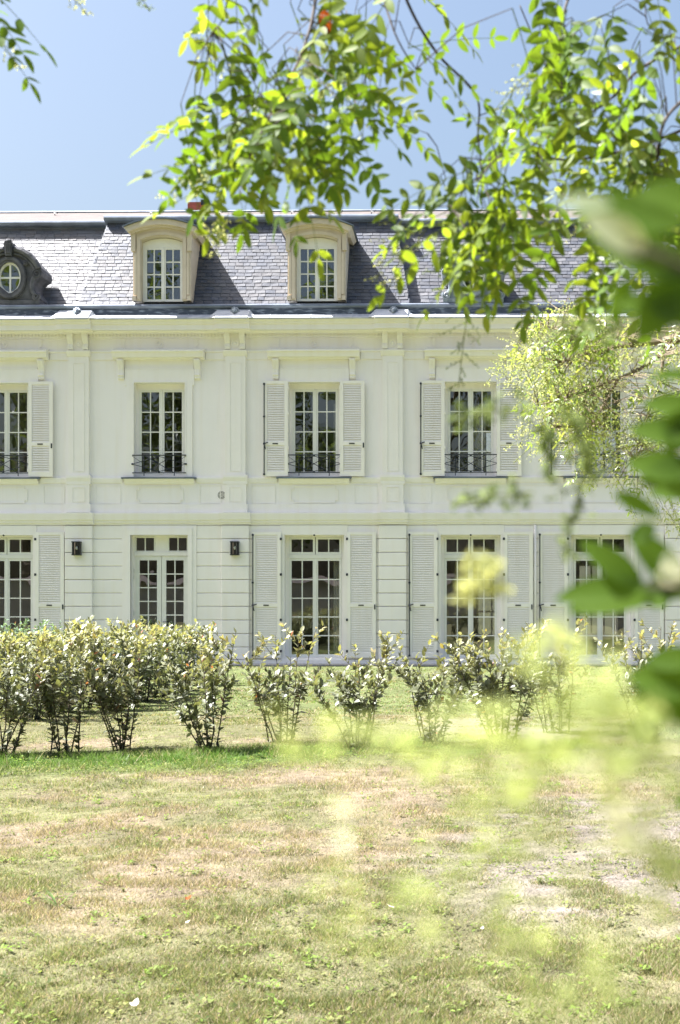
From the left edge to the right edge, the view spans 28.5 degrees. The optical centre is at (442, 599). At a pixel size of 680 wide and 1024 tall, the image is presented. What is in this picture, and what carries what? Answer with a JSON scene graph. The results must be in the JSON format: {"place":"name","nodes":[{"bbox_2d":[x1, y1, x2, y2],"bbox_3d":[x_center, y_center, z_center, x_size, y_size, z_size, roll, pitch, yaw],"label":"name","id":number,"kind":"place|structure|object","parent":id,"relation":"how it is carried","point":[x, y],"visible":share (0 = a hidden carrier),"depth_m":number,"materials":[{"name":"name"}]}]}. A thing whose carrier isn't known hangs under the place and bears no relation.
{"place":"outdoors","nodes":[
{"label":"outdoors","id":0,"kind":"place"},
{"bbox_2d":[0,665,662,727],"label":"grass","id":1,"kind":"structure","parent":0,"point":[408,706],"depth_m":20.05,"materials":[{"name":"green plant"}]},
{"bbox_2d":[0,666,679,1023],"bbox_3d":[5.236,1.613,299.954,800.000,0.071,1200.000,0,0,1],"label":"lawn","id":2,"kind":"structure","parent":0,"point":[623,884],"depth_m":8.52,"materials":[{"name":"plant"}]},
{"bbox_2d":[0,630,26,690],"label":"evergreen shrub","id":3,"kind":"object","parent":2,"relation":"on","point":[4,642],"visible":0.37,"depth_m":19.31,"materials":[{"name":"green plant"}]},
{"bbox_2d":[0,617,28,645],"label":"evergreen shrub","id":4,"kind":"object","parent":2,"relation":"on","point":[23,624],"visible":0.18,"depth_m":28.34,"materials":[{"name":"green plant"}]},
{"bbox_2d":[0,631,35,706],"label":"evergreen shrub","id":5,"kind":"object","parent":2,"relation":"on","point":[24,646],"visible":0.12,"depth_m":20.11,"materials":[{"name":"green plant"}]},
{"bbox_2d":[4,618,49,651],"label":"evergreen shrub","id":6,"kind":"object","parent":2,"relation":"on","point":[9,626],"visible":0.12,"depth_m":28.30,"materials":[{"name":"green plant"}]},
{"bbox_2d":[0,629,55,755],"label":"evergreen shrub","id":7,"kind":"object","parent":2,"relation":"on","point":[20,708],"visible":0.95,"depth_m":13.88,"materials":[{"name":"green plant"}]},
{"bbox_2d":[0,627,65,719],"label":"evergreen shrub","id":8,"kind":"object","parent":2,"relation":"on","point":[16,663],"visible":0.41,"depth_m":17.71,"materials":[{"name":"green plant"}]},
{"bbox_2d":[4,629,61,674],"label":"evergreen shrub","id":9,"kind":"object","parent":2,"relation":"on","point":[58,633],"visible":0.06,"depth_m":20.85,"materials":[{"name":"green plant"}]},
{"bbox_2d":[33,620,64,645],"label":"evergreen shrub","id":10,"kind":"object","parent":2,"relation":"on","point":[52,624],"visible":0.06,"depth_m":28.29,"materials":[{"name":"green plant"}]},
{"bbox_2d":[0,625,100,716],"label":"evergreen shrub","id":11,"kind":"object","parent":2,"relation":"on","point":[60,654],"visible":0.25,"depth_m":18.48,"materials":[{"name":"green plant"}]},
{"bbox_2d":[26,625,76,687],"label":"evergreen shrub","id":12,"kind":"object","parent":2,"relation":"on","point":[73,627],"visible":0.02,"depth_m":21.63,"materials":[{"name":"green plant"}]},
{"bbox_2d":[40,891,73,905],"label":"weed tuft","id":13,"kind":"object","parent":2,"relation":"on","point":[53,898],"visible":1,"depth_m":6.98,"materials":[{"name":"green plant"}]},
{"bbox_2d":[24,628,101,711],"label":"evergreen shrub","id":14,"kind":"object","parent":2,"relation":"on","point":[67,657],"visible":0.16,"depth_m":19.29,"materials":[{"name":"green plant"}]},
{"bbox_2d":[26,618,102,753],"bbox_3d":[-3.973,0.905,14.172,0.775,1.476,0.768,0,0,1],"label":"evergreen shrub","id":15,"kind":"object","parent":2,"relation":"on","point":[47,700],"visible":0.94,"depth_m":14.10,"materials":[{"name":"green plant"}]},
{"bbox_2d":[61,629,103,694],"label":"evergreen shrub","id":16,"kind":"object","parent":2,"relation":"on","point":[66,652],"visible":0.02,"depth_m":22.71,"materials":[{"name":"green plant"}]},
{"bbox_2d":[57,625,119,707],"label":"evergreen shrub","id":17,"kind":"object","parent":2,"relation":"on","point":[113,648],"visible":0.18,"depth_m":20.18,"materials":[{"name":"green plant"}]},
{"bbox_2d":[66,626,124,701],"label":"evergreen shrub","id":18,"kind":"object","parent":2,"relation":"on","point":[91,666],"visible":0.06,"depth_m":21.05,"materials":[{"name":"green plant"}]},
{"bbox_2d":[77,615,147,709],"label":"evergreen shrub","id":19,"kind":"object","parent":2,"relation":"on","point":[124,654],"visible":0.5,"depth_m":19.45,"materials":[{"name":"green plant"}]},
{"bbox_2d":[84,627,146,666],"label":"evergreen shrub","id":20,"kind":"object","parent":2,"relation":"on","point":[144,636],"visible":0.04,"depth_m":22.14,"materials":[{"name":"green plant"}]},
{"bbox_2d":[73,625,163,750],"bbox_3d":[-3.478,0.953,14.520,0.983,1.382,0.753,0,0,1],"label":"evergreen shrub","id":21,"kind":"object","parent":2,"relation":"on","point":[125,680],"visible":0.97,"depth_m":14.39,"materials":[{"name":"green plant"}]},
{"bbox_2d":[87,619,169,704],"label":"evergreen shrub","id":22,"kind":"object","parent":2,"relation":"on","point":[145,663],"visible":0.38,"depth_m":20.25,"materials":[{"name":"green plant"}]},
{"bbox_2d":[130,998,138,1005],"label":"fallen leaf","id":23,"kind":"object","parent":2,"relation":"on","point":[135,1002],"visible":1,"depth_m":5.20,"materials":[{"name":"white plant"}]},
{"bbox_2d":[118,623,176,701],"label":"evergreen shrub","id":24,"kind":"object","parent":2,"relation":"on","point":[164,641],"visible":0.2,"depth_m":21.12,"materials":[{"name":"green plant"}]},
{"bbox_2d":[128,625,189,697],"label":"evergreen shrub","id":25,"kind":"object","parent":2,"relation":"on","point":[173,657],"visible":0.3,"depth_m":21.89,"materials":[{"name":"green plant"}]},
{"bbox_2d":[137,616,196,693],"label":"evergreen shrub","id":26,"kind":"object","parent":2,"relation":"on","point":[189,648],"visible":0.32,"depth_m":22.98,"materials":[{"name":"green plant"}]},
{"bbox_2d":[165,623,210,689],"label":"evergreen shrub","id":27,"kind":"object","parent":2,"relation":"on","point":[195,647],"visible":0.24,"depth_m":23.92,"materials":[{"name":"green plant"}]},
{"bbox_2d":[150,624,239,752],"bbox_3d":[-2.590,0.953,14.076,0.783,1.405,1.117,0,0,-44],"label":"evergreen shrub","id":28,"kind":"object","parent":2,"relation":"on","point":[211,682],"visible":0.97,"depth_m":14.04,"materials":[{"name":"green plant"}]},
{"bbox_2d":[178,621,221,683],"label":"evergreen shrub","id":29,"kind":"object","parent":2,"relation":"on","point":[216,649],"visible":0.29,"depth_m":25.12,"materials":[{"name":"green plant"}]},
{"bbox_2d":[228,619,325,742],"bbox_3d":[-1.839,0.931,14.970,0.856,1.424,0.844,0,0,21],"label":"evergreen shrub","id":30,"kind":"object","parent":2,"relation":"on","point":[273,687],"visible":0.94,"depth_m":14.96,"materials":[{"name":"green plant"}]},
{"bbox_2d":[0,200,679,663],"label":"mansion","id":31,"kind":"structure","parent":2,"relation":"on","point":[178,410],"depth_m":33.35,"materials":[{"name":"paint"}]},
{"bbox_2d":[0,385,27,476],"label":"first floor window","id":32,"kind":"structure","parent":31,"relation":"in","point":[6,389],"depth_m":33.72,"materials":[{"name":"white paint"}]},
{"bbox_2d":[0,535,32,657],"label":"french window","id":33,"kind":"structure","parent":31,"relation":"in","point":[7,556],"depth_m":33.72,"materials":[{"name":"white paint"}]},
{"bbox_2d":[71,541,81,554],"bbox_3d":[-9.127,-1.287,33.259,0.212,0.345,0.170,0,0,1],"label":"wall lantern","id":34,"kind":"object","parent":31,"relation":"attached to","point":[76,547],"depth_m":33.22,"materials":[{"name":"black metal"}]},
{"bbox_2d":[133,535,187,640],"bbox_3d":[-7.084,-0.004,33.624,1.440,3.248,0.490,0,0,1],"label":"garden door","id":35,"kind":"structure","parent":31,"relation":"in","point":[161,553],"depth_m":33.64,"materials":[{"name":"white paint"}]},
{"bbox_2d":[137,384,184,476],"bbox_3d":[-7.083,-4.274,33.670,1.280,2.342,0.078,0,0,1],"label":"first floor window","id":36,"kind":"structure","parent":31,"relation":"in","point":[161,389],"depth_m":33.65,"materials":[{"name":"white paint"}]},
{"bbox_2d":[230,541,239,554],"bbox_3d":[-5.170,-1.287,33.190,0.212,0.345,0.170,0,0,1],"label":"wall lantern","id":37,"kind":"object","parent":31,"relation":"attached to","point":[234,547],"depth_m":33.15,"materials":[{"name":"black metal"}]},
{"bbox_2d":[284,534,343,659],"bbox_3d":[-3.199,-0.029,33.554,1.493,3.258,0.495,0,0,1],"label":"french window","id":38,"kind":"structure","parent":31,"relation":"in","point":[291,556],"depth_m":33.58,"materials":[{"name":"white paint"}]},
{"bbox_2d":[290,384,339,476],"bbox_3d":[-3.198,-4.274,33.602,1.280,2.342,0.078,0,0,1],"label":"first floor window","id":39,"kind":"structure","parent":31,"relation":"in","point":[315,388],"depth_m":33.59,"materials":[{"name":"white paint"}]},
{"bbox_2d":[445,383,495,476],"bbox_3d":[0.710,-4.274,33.534,1.280,2.342,0.078,0,0,1],"label":"first floor window","id":40,"kind":"structure","parent":31,"relation":"in","point":[470,388],"depth_m":33.51,"materials":[{"name":"white paint"}]},
{"bbox_2d":[441,534,499,659],"bbox_3d":[0.709,-0.029,33.485,1.493,3.258,0.495,0,0,1],"label":"french window","id":41,"kind":"structure","parent":31,"relation":"in","point":[446,556],"depth_m":33.52,"materials":[{"name":"white paint"}]},
{"bbox_2d":[575,383,624,475],"bbox_3d":[3.953,-4.274,33.477,1.280,2.342,0.078,0,0,1],"label":"first floor window","id":42,"kind":"structure","parent":31,"relation":"in","point":[622,395],"depth_m":33.46,"materials":[{"name":"white paint"}]},
{"bbox_2d":[571,534,630,659],"bbox_3d":[3.952,-0.029,33.429,1.493,3.258,0.495,0,0,1],"label":"french window","id":43,"kind":"structure","parent":31,"relation":"in","point":[583,557],"depth_m":33.46,"materials":[{"name":"white paint"}]},
{"bbox_2d":[0,0,679,1023],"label":"pagoda tree","id":44,"kind":"object","parent":2,"relation":"on","point":[634,228],"visible":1,"depth_m":2.21,"materials":[{"name":"green plant"}]},
{"bbox_2d":[0,730,679,1023],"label":"weeds","id":45,"kind":"object","parent":2,"relation":"on","point":[209,1000],"visible":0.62,"depth_m":7.29,"materials":[{"name":"green plant"}]},
{"bbox_2d":[305,630,403,749],"bbox_3d":[-0.899,0.980,14.345,1.109,1.328,0.781,0,0,32],"label":"evergreen shrub","id":46,"kind":"object","parent":2,"relation":"on","point":[360,705],"visible":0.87,"depth_m":14.31,"materials":[{"name":"green plant"}]},
{"bbox_2d":[193,664,637,665],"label":"kerb","id":47,"kind":"structure","parent":2,"relation":"on","point":[396,665],"depth_m":32.83,"materials":[{"name":"stone"}]},
{"bbox_2d":[392,629,487,744],"bbox_3d":[-0.025,0.981,14.863,1.049,1.325,0.954,0,0,-20],"label":"evergreen shrub","id":48,"kind":"object","parent":2,"relation":"on","point":[407,675],"visible":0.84,"depth_m":14.77,"materials":[{"name":"green plant"}]},
{"bbox_2d":[431,622,543,749],"bbox_3d":[0.487,0.938,14.449,1.227,1.411,0.960,0,0,1],"label":"evergreen shrub","id":49,"kind":"object","parent":2,"relation":"on","point":[495,679],"visible":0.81,"depth_m":14.38,"materials":[{"name":"green plant"}]},
{"bbox_2d":[499,614,594,732],"bbox_3d":[1.233,0.899,16.096,1.068,1.487,0.781,0,0,-15],"label":"evergreen shrub","id":50,"kind":"object","parent":2,"relation":"on","point":[544,680],"visible":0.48,"depth_m":16.01,"materials":[{"name":"green plant"}]},
{"bbox_2d":[484,296,679,539],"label":"pagoda tree","id":51,"kind":"object","parent":2,"relation":"on","point":[565,346],"visible":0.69,"depth_m":6.08,"materials":[{"name":"green plant"}]},
{"bbox_2d":[593,619,679,732],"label":"evergreen shrub","id":52,"kind":"object","parent":2,"relation":"on","point":[633,687],"visible":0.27,"depth_m":15.16,"materials":[{"name":"green plant"}]},
{"bbox_2d":[0,0,679,470],"label":"sky","id":53,"kind":"structure","parent":0,"point":[120,74],"materials":[{"name":"blue"}]},
{"bbox_2d":[478,566,615,633],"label":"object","id":54,"kind":"structure","parent":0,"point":[608,621],"depth_m":51.22,"materials":[{"name":"glass"}]}
]}

